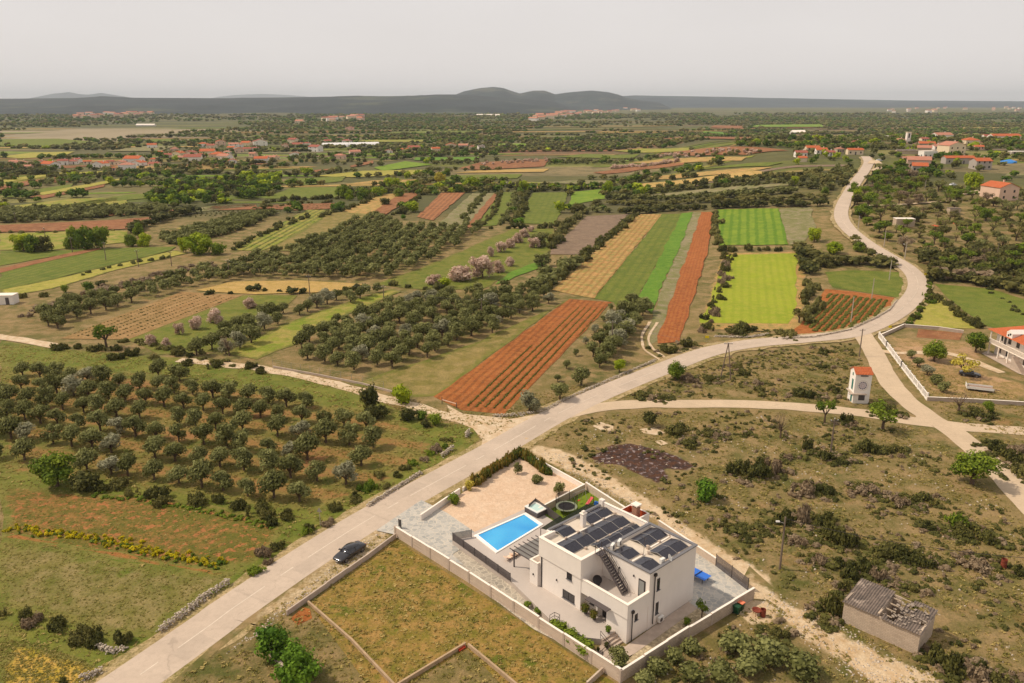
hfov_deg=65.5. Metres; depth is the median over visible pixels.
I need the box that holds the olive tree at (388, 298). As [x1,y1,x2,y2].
[382,295,393,307]
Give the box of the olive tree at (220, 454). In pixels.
[208,446,230,467]
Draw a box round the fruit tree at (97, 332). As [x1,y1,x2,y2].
[91,324,117,347]
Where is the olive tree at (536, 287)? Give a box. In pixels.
[526,284,539,292]
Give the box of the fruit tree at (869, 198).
[862,195,877,205]
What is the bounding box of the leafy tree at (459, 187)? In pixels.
[454,184,465,192]
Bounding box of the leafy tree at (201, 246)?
[182,232,211,254]
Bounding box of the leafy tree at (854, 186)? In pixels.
[847,182,859,191]
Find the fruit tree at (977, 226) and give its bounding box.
[968,223,981,232]
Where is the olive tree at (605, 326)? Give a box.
[598,323,611,335]
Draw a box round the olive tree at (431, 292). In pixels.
[423,289,437,300]
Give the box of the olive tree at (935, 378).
[929,374,944,384]
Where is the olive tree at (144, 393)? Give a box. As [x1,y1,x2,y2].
[135,388,153,401]
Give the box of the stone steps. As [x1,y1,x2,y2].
[601,632,622,648]
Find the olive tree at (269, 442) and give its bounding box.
[259,437,277,448]
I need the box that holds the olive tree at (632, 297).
[624,293,637,304]
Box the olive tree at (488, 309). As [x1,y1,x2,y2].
[482,305,496,314]
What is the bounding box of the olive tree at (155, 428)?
[145,421,165,435]
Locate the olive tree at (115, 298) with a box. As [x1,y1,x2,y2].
[109,293,123,306]
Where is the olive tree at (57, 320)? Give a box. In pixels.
[47,314,66,328]
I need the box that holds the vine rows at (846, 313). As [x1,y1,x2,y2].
[804,293,887,330]
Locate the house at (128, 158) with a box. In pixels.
[122,155,144,162]
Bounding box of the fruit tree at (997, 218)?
[992,216,1002,224]
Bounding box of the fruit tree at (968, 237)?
[960,232,976,242]
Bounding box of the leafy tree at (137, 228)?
[132,222,144,235]
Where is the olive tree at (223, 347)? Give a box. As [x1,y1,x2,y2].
[217,338,232,353]
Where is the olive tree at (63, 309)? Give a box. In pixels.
[52,303,71,315]
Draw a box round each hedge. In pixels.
[470,447,521,485]
[517,445,552,475]
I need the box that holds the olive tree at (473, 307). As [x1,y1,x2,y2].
[468,304,478,312]
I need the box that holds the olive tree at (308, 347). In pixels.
[298,342,314,358]
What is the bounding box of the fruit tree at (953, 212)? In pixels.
[944,211,956,220]
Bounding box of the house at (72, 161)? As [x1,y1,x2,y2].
[68,159,78,163]
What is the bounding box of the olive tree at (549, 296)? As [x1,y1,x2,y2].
[542,292,554,302]
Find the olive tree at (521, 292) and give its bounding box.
[515,287,523,294]
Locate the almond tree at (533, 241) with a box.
[527,237,540,247]
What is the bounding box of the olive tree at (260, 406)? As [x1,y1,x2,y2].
[251,399,269,417]
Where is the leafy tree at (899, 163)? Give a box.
[893,159,909,167]
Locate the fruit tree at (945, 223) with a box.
[940,217,953,224]
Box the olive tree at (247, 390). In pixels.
[239,382,257,397]
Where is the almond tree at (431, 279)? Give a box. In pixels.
[425,274,441,284]
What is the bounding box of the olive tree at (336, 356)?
[328,350,344,365]
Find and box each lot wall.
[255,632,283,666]
[286,533,395,615]
[307,600,394,682]
[397,642,465,682]
[467,643,516,682]
[586,667,603,682]
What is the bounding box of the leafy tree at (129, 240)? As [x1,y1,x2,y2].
[123,234,136,246]
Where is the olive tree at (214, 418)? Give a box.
[206,411,224,428]
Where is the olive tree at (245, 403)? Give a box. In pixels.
[232,396,252,413]
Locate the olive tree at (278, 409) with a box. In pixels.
[270,403,284,415]
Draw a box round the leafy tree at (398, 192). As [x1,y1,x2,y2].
[393,188,404,196]
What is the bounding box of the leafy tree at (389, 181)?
[383,177,400,186]
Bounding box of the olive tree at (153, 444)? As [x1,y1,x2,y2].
[141,434,166,458]
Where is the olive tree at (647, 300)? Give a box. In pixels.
[637,296,654,311]
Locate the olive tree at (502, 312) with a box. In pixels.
[493,307,509,322]
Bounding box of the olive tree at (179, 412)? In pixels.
[169,406,185,422]
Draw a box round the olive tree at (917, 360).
[912,357,925,366]
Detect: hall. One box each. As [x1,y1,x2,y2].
[136,124,155,125]
[790,130,805,133]
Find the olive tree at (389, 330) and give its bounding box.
[381,325,396,338]
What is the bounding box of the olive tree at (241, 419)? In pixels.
[232,409,252,429]
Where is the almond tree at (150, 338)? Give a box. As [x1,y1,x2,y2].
[144,334,156,343]
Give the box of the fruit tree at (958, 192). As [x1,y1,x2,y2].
[950,189,964,199]
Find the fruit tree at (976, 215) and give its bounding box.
[970,210,982,220]
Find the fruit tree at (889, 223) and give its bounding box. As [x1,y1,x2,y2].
[881,220,892,231]
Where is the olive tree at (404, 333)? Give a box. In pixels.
[399,329,411,341]
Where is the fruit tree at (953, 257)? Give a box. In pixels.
[939,255,958,260]
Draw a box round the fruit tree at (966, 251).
[962,248,976,258]
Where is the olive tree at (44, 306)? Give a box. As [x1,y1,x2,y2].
[34,302,53,314]
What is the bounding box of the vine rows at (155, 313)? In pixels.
[74,295,229,335]
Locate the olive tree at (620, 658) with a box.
[608,645,629,667]
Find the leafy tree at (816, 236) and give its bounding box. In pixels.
[808,227,821,241]
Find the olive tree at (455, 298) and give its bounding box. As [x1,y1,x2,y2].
[447,293,463,309]
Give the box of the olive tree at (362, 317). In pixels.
[354,313,371,325]
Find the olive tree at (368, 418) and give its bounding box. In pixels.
[355,411,376,427]
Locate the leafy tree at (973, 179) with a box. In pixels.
[963,172,983,189]
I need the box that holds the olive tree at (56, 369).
[42,361,64,376]
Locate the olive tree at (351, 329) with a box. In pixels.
[342,323,361,339]
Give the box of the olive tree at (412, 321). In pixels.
[404,317,418,327]
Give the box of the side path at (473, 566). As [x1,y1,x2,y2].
[452,550,554,639]
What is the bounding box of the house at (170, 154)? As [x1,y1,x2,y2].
[160,152,172,157]
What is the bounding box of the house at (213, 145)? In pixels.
[205,143,217,147]
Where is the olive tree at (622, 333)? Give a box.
[608,328,627,346]
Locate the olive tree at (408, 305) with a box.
[397,301,412,317]
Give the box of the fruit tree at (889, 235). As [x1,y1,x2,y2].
[882,232,894,240]
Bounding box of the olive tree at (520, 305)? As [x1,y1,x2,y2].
[516,299,525,313]
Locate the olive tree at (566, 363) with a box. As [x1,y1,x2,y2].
[563,360,570,368]
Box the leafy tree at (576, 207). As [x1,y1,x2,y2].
[570,202,581,212]
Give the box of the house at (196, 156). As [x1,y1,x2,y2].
[183,153,202,160]
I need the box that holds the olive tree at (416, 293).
[407,290,423,298]
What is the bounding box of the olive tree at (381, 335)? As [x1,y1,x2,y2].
[368,329,388,342]
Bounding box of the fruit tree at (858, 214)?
[854,210,866,218]
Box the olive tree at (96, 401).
[86,394,105,410]
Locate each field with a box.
[0,146,197,147]
[0,157,122,158]
[0,177,55,189]
[0,192,134,194]
[0,217,150,231]
[0,246,175,288]
[15,128,68,128]
[28,184,104,197]
[63,163,266,166]
[99,165,209,167]
[136,166,315,167]
[141,138,217,138]
[153,167,314,169]
[157,137,262,137]
[157,175,312,176]
[208,204,256,209]
[257,203,333,209]
[280,157,390,157]
[281,182,497,186]
[312,153,410,153]
[343,194,395,213]
[349,179,415,183]
[351,160,372,166]
[374,161,430,169]
[375,192,417,214]
[414,157,478,160]
[417,193,463,219]
[433,299,610,413]
[457,169,547,172]
[459,159,547,169]
[468,194,496,226]
[496,258,544,283]
[498,143,525,145]
[499,154,614,155]
[501,147,641,151]
[512,131,584,131]
[549,214,627,254]
[553,214,660,297]
[569,189,605,204]
[594,162,683,173]
[610,132,662,132]
[633,157,745,162]
[639,212,692,313]
[642,171,761,186]
[649,167,769,178]
[657,146,786,155]
[657,212,712,342]
[663,136,750,138]
[683,164,847,188]
[700,253,797,323]
[712,125,742,128]
[718,208,787,244]
[754,124,822,126]
[794,289,893,333]
[966,149,1023,149]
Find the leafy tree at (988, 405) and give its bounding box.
[982,400,994,411]
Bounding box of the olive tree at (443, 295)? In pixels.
[436,290,449,303]
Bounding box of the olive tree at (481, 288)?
[475,286,483,291]
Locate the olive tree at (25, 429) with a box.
[14,421,35,437]
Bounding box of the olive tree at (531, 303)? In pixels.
[525,293,539,310]
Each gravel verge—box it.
[171,530,392,682]
[528,444,777,590]
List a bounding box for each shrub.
[0,606,7,616]
[17,605,32,621]
[20,611,44,629]
[46,618,66,633]
[49,342,65,350]
[49,614,65,621]
[55,343,70,350]
[58,676,67,682]
[66,628,94,647]
[72,622,102,637]
[73,343,82,348]
[75,479,98,491]
[83,630,103,649]
[85,345,93,351]
[90,343,106,351]
[93,480,107,493]
[105,351,125,360]
[107,475,132,490]
[109,344,122,350]
[113,629,133,645]
[123,486,138,497]
[124,347,140,355]
[142,491,148,498]
[145,485,171,498]
[147,353,159,359]
[151,494,172,507]
[170,345,183,356]
[181,358,192,366]
[186,352,194,357]
[186,490,207,506]
[188,496,204,507]
[206,360,219,368]
[211,493,224,503]
[214,359,223,365]
[228,499,246,510]
[230,498,246,510]
[244,363,251,369]
[245,360,258,368]
[245,498,268,516]
[246,564,266,575]
[254,545,272,557]
[255,366,265,373]
[258,508,276,519]
[262,558,273,564]
[264,515,277,527]
[269,540,285,551]
[280,508,294,521]
[300,527,312,535]
[304,523,314,532]
[321,516,334,527]
[327,499,342,510]
[348,495,360,504]
[351,491,361,497]
[356,483,371,493]
[363,404,379,419]
[365,478,377,489]
[373,470,384,478]
[375,404,389,416]
[378,482,390,488]
[393,470,402,477]
[398,464,411,469]
[399,407,417,420]
[407,458,418,465]
[416,409,426,419]
[419,456,429,462]
[420,419,430,427]
[424,450,434,455]
[427,412,441,424]
[429,442,440,451]
[431,446,442,453]
[439,437,446,442]
[633,667,655,682]
[634,391,645,397]
[646,656,672,676]
[657,394,667,399]
[660,343,678,353]
[664,420,686,435]
[664,645,685,664]
[679,337,697,347]
[679,659,708,682]
[680,372,698,383]
[680,636,702,655]
[683,438,697,449]
[697,325,707,332]
[699,313,709,319]
[700,321,714,330]
[701,428,712,436]
[702,373,714,381]
[704,656,738,682]
[711,308,719,316]
[712,294,722,299]
[713,431,723,436]
[717,245,727,251]
[717,270,725,275]
[717,628,754,652]
[719,253,728,258]
[719,264,730,271]
[720,282,731,287]
[720,517,734,527]
[721,274,730,280]
[725,459,752,476]
[726,326,746,334]
[731,363,742,367]
[733,648,766,676]
[734,320,757,331]
[738,368,750,375]
[740,533,750,539]
[744,243,752,250]
[746,457,773,478]
[750,634,794,667]
[752,378,763,385]
[753,385,765,392]
[755,527,769,533]
[764,457,782,474]
[769,625,790,638]
[771,506,791,526]
[774,246,782,251]
[774,328,797,338]
[783,453,793,460]
[783,646,823,682]
[790,479,815,494]
[791,386,816,398]
[793,536,807,545]
[796,503,810,523]
[802,437,813,449]
[810,553,826,565]
[814,511,835,526]
[816,484,835,495]
[818,615,829,625]
[819,449,834,460]
[819,592,842,616]
[821,525,832,539]
[826,385,840,393]
[828,519,859,547]
[830,556,845,567]
[835,456,849,464]
[837,578,853,591]
[838,560,858,580]
[840,412,853,421]
[851,481,860,487]
[851,555,876,572]
[855,437,878,454]
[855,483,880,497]
[868,565,888,581]
[873,541,893,558]
[885,443,905,452]
[886,406,898,414]
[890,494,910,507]
[890,542,918,563]
[905,582,918,591]
[909,313,920,319]
[909,491,940,504]
[910,550,936,568]
[922,520,936,530]
[923,640,944,665]
[928,293,943,300]
[938,298,953,303]
[942,651,964,675]
[943,512,968,527]
[949,306,960,310]
[952,527,963,535]
[953,309,967,317]
[953,520,981,539]
[965,315,980,322]
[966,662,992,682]
[967,320,981,326]
[968,406,995,419]
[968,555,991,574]
[972,657,987,668]
[974,322,986,328]
[976,528,1000,545]
[981,551,1002,563]
[987,439,1006,451]
[988,667,1009,682]
[1000,448,1023,462]
[1010,461,1023,478]
[1013,443,1023,453]
[1014,564,1023,576]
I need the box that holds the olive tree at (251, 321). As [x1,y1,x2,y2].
[243,316,256,331]
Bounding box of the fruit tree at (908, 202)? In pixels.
[903,197,915,208]
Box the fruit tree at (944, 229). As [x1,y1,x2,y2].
[934,225,951,236]
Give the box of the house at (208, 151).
[199,148,215,153]
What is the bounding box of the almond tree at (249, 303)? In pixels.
[242,296,256,308]
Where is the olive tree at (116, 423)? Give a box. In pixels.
[106,417,126,433]
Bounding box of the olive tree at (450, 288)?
[443,285,455,293]
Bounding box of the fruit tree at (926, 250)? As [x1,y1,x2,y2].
[921,246,931,254]
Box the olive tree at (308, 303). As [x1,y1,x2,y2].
[303,299,312,311]
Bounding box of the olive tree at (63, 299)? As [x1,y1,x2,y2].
[55,297,68,303]
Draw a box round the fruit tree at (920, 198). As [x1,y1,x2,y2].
[913,193,924,203]
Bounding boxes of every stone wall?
[78,666,102,681]
[94,642,128,654]
[156,578,230,631]
[366,471,422,506]
[440,445,454,457]
[465,428,471,437]
[493,411,533,417]
[537,359,656,412]
[713,333,768,337]
[782,328,853,338]
[853,299,897,327]
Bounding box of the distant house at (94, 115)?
[90,114,99,117]
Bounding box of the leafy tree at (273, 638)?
[253,622,290,664]
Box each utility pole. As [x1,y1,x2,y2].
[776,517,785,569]
[830,418,838,451]
[859,329,865,356]
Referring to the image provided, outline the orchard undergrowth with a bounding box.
[852,172,1023,262]
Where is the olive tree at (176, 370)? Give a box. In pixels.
[167,364,190,380]
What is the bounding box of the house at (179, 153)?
[171,150,185,155]
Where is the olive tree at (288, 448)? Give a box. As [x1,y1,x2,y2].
[281,440,296,456]
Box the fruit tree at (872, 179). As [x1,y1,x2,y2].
[867,176,877,183]
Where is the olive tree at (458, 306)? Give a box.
[455,303,465,312]
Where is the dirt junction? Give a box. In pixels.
[447,405,536,444]
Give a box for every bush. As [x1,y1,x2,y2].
[60,285,69,292]
[67,469,99,490]
[81,281,94,289]
[94,280,107,285]
[209,242,226,254]
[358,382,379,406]
[379,198,390,204]
[390,383,411,404]
[398,207,408,214]
[404,201,418,211]
[438,277,450,286]
[447,491,460,504]
[464,479,474,490]
[513,217,524,222]
[524,601,531,607]
[531,474,543,483]
[533,606,540,614]
[549,618,568,629]
[562,626,577,642]
[573,634,586,645]
[576,639,593,655]
[642,410,657,424]
[683,616,690,624]
[694,477,717,502]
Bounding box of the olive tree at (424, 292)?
[422,287,433,296]
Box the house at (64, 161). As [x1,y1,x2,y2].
[57,158,68,164]
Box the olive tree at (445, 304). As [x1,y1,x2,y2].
[440,299,454,313]
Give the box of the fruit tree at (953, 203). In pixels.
[950,201,960,206]
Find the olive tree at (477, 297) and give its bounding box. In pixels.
[471,292,483,304]
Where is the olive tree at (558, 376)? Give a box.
[554,374,561,381]
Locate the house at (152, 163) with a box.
[147,161,161,165]
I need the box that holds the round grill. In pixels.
[752,607,761,616]
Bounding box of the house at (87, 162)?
[83,160,91,164]
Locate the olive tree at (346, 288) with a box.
[342,286,351,296]
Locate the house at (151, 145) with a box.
[146,143,156,147]
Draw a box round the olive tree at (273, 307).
[264,302,279,315]
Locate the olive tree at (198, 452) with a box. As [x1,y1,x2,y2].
[187,445,209,462]
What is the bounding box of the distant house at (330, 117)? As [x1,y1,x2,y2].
[326,116,335,120]
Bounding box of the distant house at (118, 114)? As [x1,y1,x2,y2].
[113,113,123,116]
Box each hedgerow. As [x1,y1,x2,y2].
[0,167,54,174]
[0,229,114,233]
[17,264,217,317]
[18,292,49,298]
[29,261,213,311]
[81,255,171,275]
[117,338,235,366]
[125,205,204,231]
[180,204,323,216]
[203,283,365,295]
[231,212,309,249]
[252,199,332,207]
[264,192,355,202]
[305,192,376,218]
[388,279,445,290]
[390,191,425,214]
[459,191,487,221]
[481,189,502,224]
[489,220,560,228]
[498,190,518,224]
[505,189,531,223]
[525,254,584,287]
[528,186,598,191]
[536,212,639,290]
[540,204,588,248]
[604,192,828,204]
[605,185,798,199]
[621,197,828,212]
[627,175,806,192]
[650,186,764,196]
[709,210,724,244]
[791,241,898,266]
[791,245,821,273]
[798,278,826,323]
[850,234,887,264]
[926,267,1023,292]
[933,266,1013,279]
[986,287,1023,314]
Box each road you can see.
[96,156,927,682]
[571,400,932,426]
[855,333,1023,513]
[913,415,1023,434]
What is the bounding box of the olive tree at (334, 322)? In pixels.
[328,318,341,326]
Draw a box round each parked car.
[333,541,365,562]
[959,369,981,377]
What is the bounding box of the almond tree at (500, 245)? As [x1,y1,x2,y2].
[495,241,506,251]
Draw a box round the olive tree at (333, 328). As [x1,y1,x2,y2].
[328,326,341,336]
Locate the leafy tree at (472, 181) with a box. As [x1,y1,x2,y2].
[463,177,480,189]
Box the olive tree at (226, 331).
[215,326,232,340]
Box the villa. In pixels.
[529,498,697,643]
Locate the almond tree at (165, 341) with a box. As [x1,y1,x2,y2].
[160,337,171,345]
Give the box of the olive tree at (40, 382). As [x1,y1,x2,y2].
[31,377,46,388]
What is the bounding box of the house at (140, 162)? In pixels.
[131,159,146,165]
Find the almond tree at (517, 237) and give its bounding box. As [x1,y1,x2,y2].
[511,232,523,242]
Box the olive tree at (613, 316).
[605,309,623,328]
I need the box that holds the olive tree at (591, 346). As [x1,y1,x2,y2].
[585,340,598,356]
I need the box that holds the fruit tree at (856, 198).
[851,193,864,204]
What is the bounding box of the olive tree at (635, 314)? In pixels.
[629,311,642,326]
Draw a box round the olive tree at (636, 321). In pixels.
[628,317,639,325]
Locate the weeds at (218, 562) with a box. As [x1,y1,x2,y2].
[19,526,226,569]
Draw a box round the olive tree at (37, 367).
[28,361,48,377]
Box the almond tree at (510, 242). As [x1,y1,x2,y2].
[506,238,514,247]
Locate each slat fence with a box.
[452,529,510,581]
[529,498,561,518]
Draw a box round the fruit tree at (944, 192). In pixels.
[941,190,953,200]
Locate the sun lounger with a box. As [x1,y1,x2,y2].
[503,554,516,558]
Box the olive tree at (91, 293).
[82,289,95,299]
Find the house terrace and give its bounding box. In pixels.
[982,351,1023,374]
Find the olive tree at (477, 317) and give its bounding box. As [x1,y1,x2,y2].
[468,313,483,329]
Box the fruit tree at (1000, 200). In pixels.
[996,197,1009,206]
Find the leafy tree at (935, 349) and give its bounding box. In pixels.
[922,339,948,360]
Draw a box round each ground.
[0,107,1023,682]
[0,367,434,512]
[587,442,699,484]
[884,336,1023,399]
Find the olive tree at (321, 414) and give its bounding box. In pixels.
[316,410,332,421]
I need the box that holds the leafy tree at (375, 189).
[371,186,384,194]
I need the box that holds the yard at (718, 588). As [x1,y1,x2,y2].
[689,553,748,613]
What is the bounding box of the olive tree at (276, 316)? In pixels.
[272,311,282,323]
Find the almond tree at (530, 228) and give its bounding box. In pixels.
[527,226,533,231]
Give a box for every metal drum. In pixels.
[760,607,765,617]
[1000,558,1007,568]
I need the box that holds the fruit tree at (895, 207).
[891,204,903,211]
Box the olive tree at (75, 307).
[68,301,82,317]
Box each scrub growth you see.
[565,343,1023,678]
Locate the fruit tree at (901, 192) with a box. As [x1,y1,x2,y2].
[897,190,909,200]
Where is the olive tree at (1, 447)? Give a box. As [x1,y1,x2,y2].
[0,443,3,455]
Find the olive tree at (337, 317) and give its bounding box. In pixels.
[331,313,341,320]
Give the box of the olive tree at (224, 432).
[214,419,238,447]
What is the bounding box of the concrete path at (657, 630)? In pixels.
[596,601,696,661]
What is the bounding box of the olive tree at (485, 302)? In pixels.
[477,298,489,308]
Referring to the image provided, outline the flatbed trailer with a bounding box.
[965,382,999,391]
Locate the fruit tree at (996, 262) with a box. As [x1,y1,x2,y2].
[987,256,1005,266]
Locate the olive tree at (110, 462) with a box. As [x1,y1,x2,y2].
[96,455,119,473]
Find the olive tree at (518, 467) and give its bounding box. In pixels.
[513,462,522,473]
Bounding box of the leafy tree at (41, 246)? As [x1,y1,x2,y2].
[33,235,54,251]
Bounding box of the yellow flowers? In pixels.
[1,523,227,567]
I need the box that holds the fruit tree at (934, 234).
[926,230,943,243]
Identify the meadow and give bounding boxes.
[0,139,91,145]
[0,159,56,160]
[0,231,127,249]
[0,247,96,265]
[0,250,185,293]
[0,340,479,673]
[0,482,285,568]
[0,538,236,637]
[0,638,94,682]
[3,171,101,181]
[4,176,44,184]
[4,198,115,206]
[7,151,74,157]
[7,184,72,196]
[37,179,118,194]
[70,194,144,205]
[82,157,245,159]
[87,200,126,205]
[110,146,172,150]
[129,295,296,353]
[144,139,170,141]
[146,159,310,161]
[153,168,296,170]
[167,204,254,211]
[196,134,354,135]
[198,280,368,293]
[214,201,297,202]
[227,289,401,358]
[241,151,348,152]
[250,158,355,159]
[265,212,365,250]
[267,187,337,198]
[270,148,395,149]
[274,160,398,161]
[283,176,345,185]
[320,170,422,176]
[353,140,422,141]
[355,299,568,396]
[380,228,554,289]
[388,131,475,132]
[436,193,493,227]
[445,174,521,180]
[481,192,511,225]
[515,155,753,182]
[522,192,567,223]
[541,180,605,183]
[558,154,638,157]
[562,126,640,126]
[594,143,735,166]
[595,214,680,317]
[598,130,668,130]
[614,147,689,152]
[644,140,726,155]
[647,212,700,345]
[651,183,797,195]
[689,162,782,170]
[694,141,735,148]
[697,251,806,330]
[750,169,881,178]
[779,207,815,244]
[809,130,861,130]
[825,270,903,296]
[914,298,975,328]
[935,284,1023,327]
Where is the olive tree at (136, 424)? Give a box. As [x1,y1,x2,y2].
[121,415,147,436]
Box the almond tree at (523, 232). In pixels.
[519,227,529,237]
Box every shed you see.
[796,155,807,161]
[842,578,939,652]
[892,217,915,226]
[947,207,960,214]
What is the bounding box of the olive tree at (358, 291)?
[354,286,364,298]
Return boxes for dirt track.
[0,334,57,347]
[175,358,452,420]
[640,322,659,359]
[647,322,664,356]
[741,566,938,682]
[868,160,881,170]
[869,200,955,205]
[883,350,1003,372]
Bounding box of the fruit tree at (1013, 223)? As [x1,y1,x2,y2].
[1005,219,1018,227]
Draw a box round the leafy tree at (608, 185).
[602,180,613,194]
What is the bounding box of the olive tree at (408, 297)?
[403,295,412,300]
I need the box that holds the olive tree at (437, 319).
[433,314,448,329]
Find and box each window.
[562,589,574,604]
[566,572,571,581]
[655,601,658,615]
[656,578,660,591]
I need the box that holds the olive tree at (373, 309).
[365,304,380,314]
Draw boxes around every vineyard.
[61,292,241,338]
[230,210,330,250]
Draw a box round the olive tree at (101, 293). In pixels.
[95,290,109,299]
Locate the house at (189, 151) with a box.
[184,150,196,153]
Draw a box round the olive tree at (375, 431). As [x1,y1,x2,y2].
[361,424,381,447]
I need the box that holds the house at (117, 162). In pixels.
[114,159,127,164]
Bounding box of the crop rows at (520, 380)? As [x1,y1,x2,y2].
[467,307,603,407]
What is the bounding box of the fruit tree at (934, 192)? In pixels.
[927,189,937,196]
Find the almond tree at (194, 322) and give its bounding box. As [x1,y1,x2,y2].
[188,315,201,328]
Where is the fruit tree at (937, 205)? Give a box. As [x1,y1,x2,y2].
[930,201,943,208]
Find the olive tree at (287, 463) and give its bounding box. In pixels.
[275,453,305,478]
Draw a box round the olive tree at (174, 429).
[167,422,186,441]
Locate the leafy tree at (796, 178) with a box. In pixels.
[792,176,799,184]
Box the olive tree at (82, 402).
[72,396,90,412]
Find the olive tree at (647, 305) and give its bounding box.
[641,302,649,315]
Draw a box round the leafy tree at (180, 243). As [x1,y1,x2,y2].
[177,237,187,251]
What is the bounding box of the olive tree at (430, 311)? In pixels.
[424,305,440,322]
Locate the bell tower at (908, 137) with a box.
[905,132,911,142]
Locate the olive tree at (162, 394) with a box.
[153,384,173,406]
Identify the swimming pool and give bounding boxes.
[474,512,542,552]
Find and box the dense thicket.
[912,240,1023,288]
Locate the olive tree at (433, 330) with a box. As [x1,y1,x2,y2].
[428,329,438,333]
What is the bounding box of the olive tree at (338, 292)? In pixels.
[332,289,341,299]
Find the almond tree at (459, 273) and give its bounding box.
[446,265,473,281]
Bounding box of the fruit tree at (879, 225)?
[874,220,888,231]
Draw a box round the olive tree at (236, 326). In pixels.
[231,323,242,332]
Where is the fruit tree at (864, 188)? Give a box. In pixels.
[858,185,872,193]
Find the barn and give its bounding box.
[894,148,916,153]
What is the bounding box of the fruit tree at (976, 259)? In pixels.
[970,254,986,262]
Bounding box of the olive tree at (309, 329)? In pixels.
[301,324,316,341]
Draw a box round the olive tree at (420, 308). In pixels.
[413,304,425,316]
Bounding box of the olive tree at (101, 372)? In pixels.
[90,365,111,382]
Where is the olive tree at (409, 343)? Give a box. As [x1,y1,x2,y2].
[403,336,417,354]
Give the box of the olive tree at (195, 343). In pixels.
[186,336,205,355]
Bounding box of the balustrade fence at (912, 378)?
[878,331,928,399]
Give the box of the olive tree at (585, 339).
[582,337,588,343]
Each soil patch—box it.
[291,607,311,624]
[594,422,612,430]
[640,428,663,434]
[656,440,667,444]
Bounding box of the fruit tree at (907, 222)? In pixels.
[903,218,913,226]
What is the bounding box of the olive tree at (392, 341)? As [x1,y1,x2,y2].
[386,336,401,347]
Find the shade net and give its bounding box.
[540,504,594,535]
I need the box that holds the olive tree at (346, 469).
[332,460,358,484]
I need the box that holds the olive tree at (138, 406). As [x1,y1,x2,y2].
[130,398,147,418]
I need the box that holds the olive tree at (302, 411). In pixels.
[291,404,311,419]
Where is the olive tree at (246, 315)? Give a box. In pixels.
[243,313,254,323]
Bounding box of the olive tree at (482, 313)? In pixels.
[473,310,487,321]
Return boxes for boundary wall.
[394,525,621,680]
[420,488,459,519]
[538,459,583,485]
[538,483,584,508]
[585,482,624,508]
[618,587,754,682]
[658,520,716,564]
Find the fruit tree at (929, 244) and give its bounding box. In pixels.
[922,241,933,249]
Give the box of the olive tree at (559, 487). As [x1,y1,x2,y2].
[553,481,564,493]
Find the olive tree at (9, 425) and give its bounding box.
[0,414,21,438]
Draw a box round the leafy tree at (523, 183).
[519,180,528,189]
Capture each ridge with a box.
[0,94,577,114]
[624,95,1023,107]
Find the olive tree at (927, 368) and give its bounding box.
[920,364,935,374]
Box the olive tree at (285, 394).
[274,387,296,406]
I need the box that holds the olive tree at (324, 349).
[314,343,332,361]
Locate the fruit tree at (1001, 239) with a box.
[995,235,1010,244]
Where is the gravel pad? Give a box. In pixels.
[734,598,785,625]
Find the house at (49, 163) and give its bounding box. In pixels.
[41,160,60,168]
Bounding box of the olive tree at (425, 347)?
[420,341,433,357]
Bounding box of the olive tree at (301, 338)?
[292,329,310,347]
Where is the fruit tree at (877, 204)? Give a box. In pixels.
[870,200,882,208]
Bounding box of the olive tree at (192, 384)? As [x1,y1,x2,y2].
[182,379,198,394]
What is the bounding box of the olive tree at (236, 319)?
[229,315,245,325]
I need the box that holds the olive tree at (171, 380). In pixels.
[163,375,180,392]
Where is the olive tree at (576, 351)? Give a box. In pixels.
[572,348,578,354]
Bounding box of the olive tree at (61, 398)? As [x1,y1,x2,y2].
[53,391,69,409]
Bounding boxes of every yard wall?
[882,324,963,335]
[927,396,1023,405]
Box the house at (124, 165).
[118,161,135,169]
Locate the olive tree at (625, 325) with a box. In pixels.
[615,320,636,334]
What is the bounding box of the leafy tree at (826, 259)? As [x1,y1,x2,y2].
[815,253,835,267]
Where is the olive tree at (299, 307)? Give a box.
[293,303,305,314]
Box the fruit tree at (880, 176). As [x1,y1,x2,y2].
[877,174,888,178]
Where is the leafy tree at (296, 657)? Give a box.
[269,637,323,682]
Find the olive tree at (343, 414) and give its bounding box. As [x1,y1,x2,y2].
[333,408,354,426]
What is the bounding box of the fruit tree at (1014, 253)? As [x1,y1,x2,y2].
[1005,250,1020,256]
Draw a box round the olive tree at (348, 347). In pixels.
[343,344,354,351]
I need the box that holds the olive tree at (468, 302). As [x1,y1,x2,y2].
[463,300,473,307]
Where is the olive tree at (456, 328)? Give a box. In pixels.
[448,321,466,339]
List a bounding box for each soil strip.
[0,248,100,272]
[0,533,232,575]
[917,329,962,339]
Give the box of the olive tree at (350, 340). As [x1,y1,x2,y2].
[343,334,360,347]
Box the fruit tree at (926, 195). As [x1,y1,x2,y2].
[921,191,931,201]
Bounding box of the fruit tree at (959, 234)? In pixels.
[952,232,960,241]
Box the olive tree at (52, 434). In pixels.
[39,423,62,443]
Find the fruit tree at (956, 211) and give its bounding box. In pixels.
[950,209,959,217]
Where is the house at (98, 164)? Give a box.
[92,160,109,167]
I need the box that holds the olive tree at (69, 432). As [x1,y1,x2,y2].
[59,423,80,446]
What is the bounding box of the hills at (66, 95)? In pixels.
[34,92,130,97]
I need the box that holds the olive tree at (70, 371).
[61,366,77,376]
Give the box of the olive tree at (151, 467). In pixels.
[142,458,163,479]
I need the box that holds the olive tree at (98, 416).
[86,409,111,431]
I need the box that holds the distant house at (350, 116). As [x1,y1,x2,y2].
[346,115,355,118]

